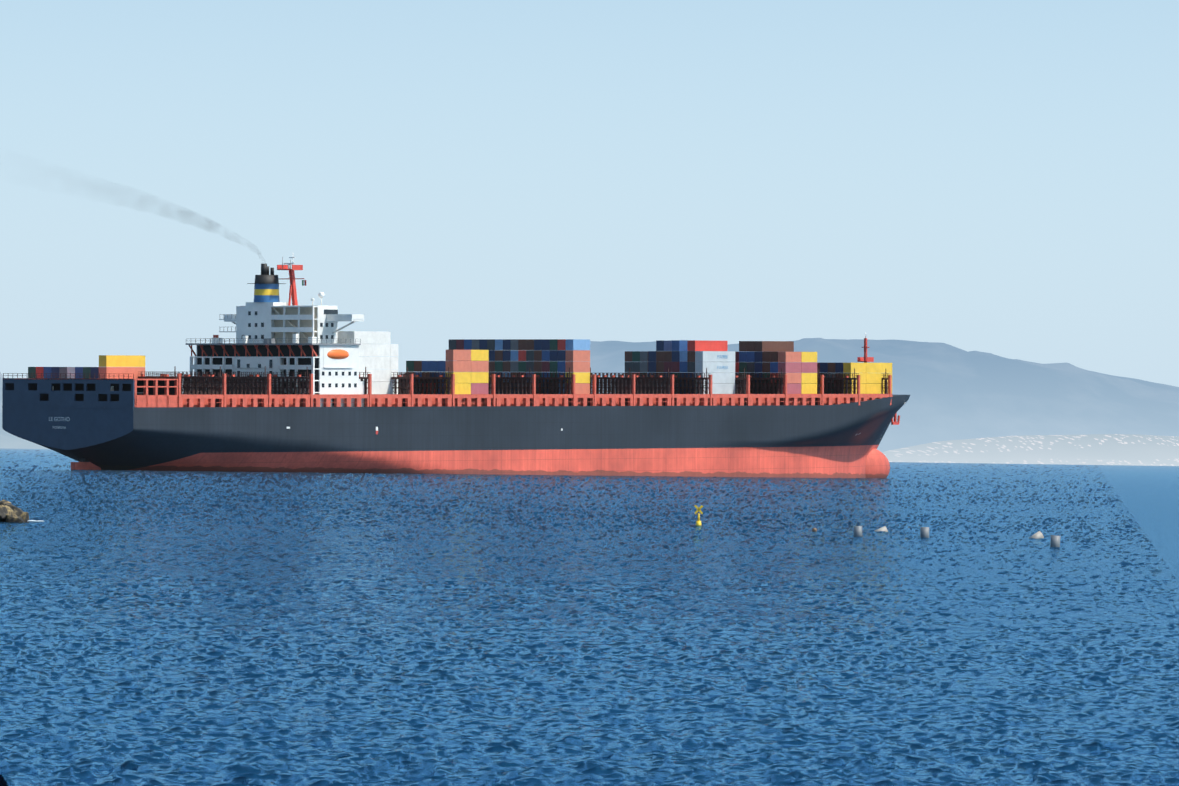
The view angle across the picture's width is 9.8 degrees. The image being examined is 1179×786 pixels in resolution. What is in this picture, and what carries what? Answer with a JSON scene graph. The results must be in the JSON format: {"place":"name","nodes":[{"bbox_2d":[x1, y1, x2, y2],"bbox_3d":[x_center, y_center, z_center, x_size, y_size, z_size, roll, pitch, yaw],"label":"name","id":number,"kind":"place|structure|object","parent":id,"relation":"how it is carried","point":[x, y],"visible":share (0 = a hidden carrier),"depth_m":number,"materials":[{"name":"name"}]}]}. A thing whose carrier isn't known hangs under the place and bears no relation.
{"place":"outdoors","nodes":[
{"label":"outdoors","id":0,"kind":"place"},
{"bbox_2d":[0,372,47,448],"bbox_3d":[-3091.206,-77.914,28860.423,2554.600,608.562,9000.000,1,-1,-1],"label":"mountain","id":1,"kind":"structure","parent":0,"point":[8,440],"depth_m":24746.78,"materials":[{"name":"grey stone"}]},
{"bbox_2d":[277,257,873,362],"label":"ship masts","id":2,"kind":"object","parent":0,"point":[321,295],"visible":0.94,"depth_m":1590.07},
{"bbox_2d":[0,448,1178,785],"bbox_3d":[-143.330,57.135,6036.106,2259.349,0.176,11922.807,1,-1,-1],"label":"sea","id":3,"kind":"structure","parent":0,"point":[236,628],"depth_m":189.68,"materials":[{"name":"liquid"}]},
{"bbox_2d":[0,500,28,522],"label":"breakwater rocks","id":4,"kind":"object","parent":3,"relation":"in","point":[9,512],"visible":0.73,"depth_m":442.01,"materials":[{"name":"beige stone"}]},
{"bbox_2d":[27,520,43,521],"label":"sea foam","id":5,"kind":"object","parent":3,"relation":"on","point":[35,521],"visible":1,"depth_m":441.92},
{"bbox_2d":[2,395,909,477],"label":"ship hull","id":6,"kind":"object","parent":3,"relation":"on","point":[801,441],"visible":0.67,"depth_m":1607.46,"materials":[{"name":"black metal"}]},
{"bbox_2d":[71,458,100,469],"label":"rudder","id":7,"kind":"object","parent":6,"relation":"attached to","point":[83,464],"visible":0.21,"depth_m":1539.20,"materials":[{"name":"red metal"}]},
{"bbox_2d":[2,373,177,407],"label":"ship poop","id":8,"kind":"object","parent":6,"relation":"attached to","point":[60,392],"visible":1,"depth_m":1536.33,"materials":[{"name":"black metal"}]},
{"bbox_2d":[186,305,363,406],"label":"ship superstructure","id":9,"kind":"object","parent":6,"relation":"on","point":[295,339],"visible":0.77,"depth_m":1580.01,"materials":[{"name":"white metal"}]},
{"bbox_2d":[246,264,290,305],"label":"ship funnel","id":10,"kind":"object","parent":9,"relation":"on","point":[266,288],"visible":1,"depth_m":1588.80,"materials":[{"name":"blue metal"}]},
{"bbox_2d":[324,349,352,367],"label":"ship lifeboats","id":11,"kind":"object","parent":9,"relation":"attached to","point":[337,354],"visible":0.17,"depth_m":1572.84,"materials":[{"name":"orange plastic"}]},
{"bbox_2d":[28,331,891,393],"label":"shipping containers","id":12,"kind":"object","parent":6,"relation":"on","point":[468,362],"visible":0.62,"depth_m":1646.94,"materials":[{"name":"multicoloured metal"}]},
{"bbox_2d":[138,366,891,406],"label":"lashing bridges","id":13,"kind":"structure","parent":6,"relation":"on","point":[630,383],"depth_m":1629.35,"materials":[{"name":"metal"}]},
{"bbox_2d":[181,393,889,406],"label":"ship deck band","id":14,"kind":"object","parent":6,"relation":"attached to","point":[288,400],"visible":0.65,"depth_m":1616.88,"materials":[{"name":"red metal"}]},
{"bbox_2d":[865,449,889,477],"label":"bulbous bow","id":15,"kind":"object","parent":6,"relation":"attached to","point":[877,464],"visible":0.21,"depth_m":1745.71,"materials":[{"name":"red metal"}]},
{"bbox_2d":[884,381,899,424],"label":"ship bow fittings","id":16,"kind":"object","parent":6,"relation":"attached to","point":[896,421],"visible":0.12,"depth_m":1751.16,"materials":[{"name":"red metal"}]},
{"bbox_2d":[695,505,1059,546],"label":"buoys","id":17,"kind":"object","parent":3,"relation":"on","point":[1054,541],"visible":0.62,"depth_m":428.57},
{"bbox_2d":[0,0,1178,386],"label":"sky","id":18,"kind":"structure","parent":0,"point":[996,177],"materials":[{"name":"blue"}]},
{"bbox_2d":[590,338,1178,451],"bbox_3d":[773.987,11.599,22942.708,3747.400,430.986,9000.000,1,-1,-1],"label":"mountain","id":19,"kind":"structure","parent":0,"point":[954,393],"depth_m":20526.17,"materials":[{"name":"stone"}]},
{"bbox_2d":[882,434,1178,465],"bbox_3d":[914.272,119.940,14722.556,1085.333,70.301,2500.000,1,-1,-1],"label":"coast","id":20,"kind":"structure","parent":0,"point":[1122,449],"depth_m":13908.97}
]}

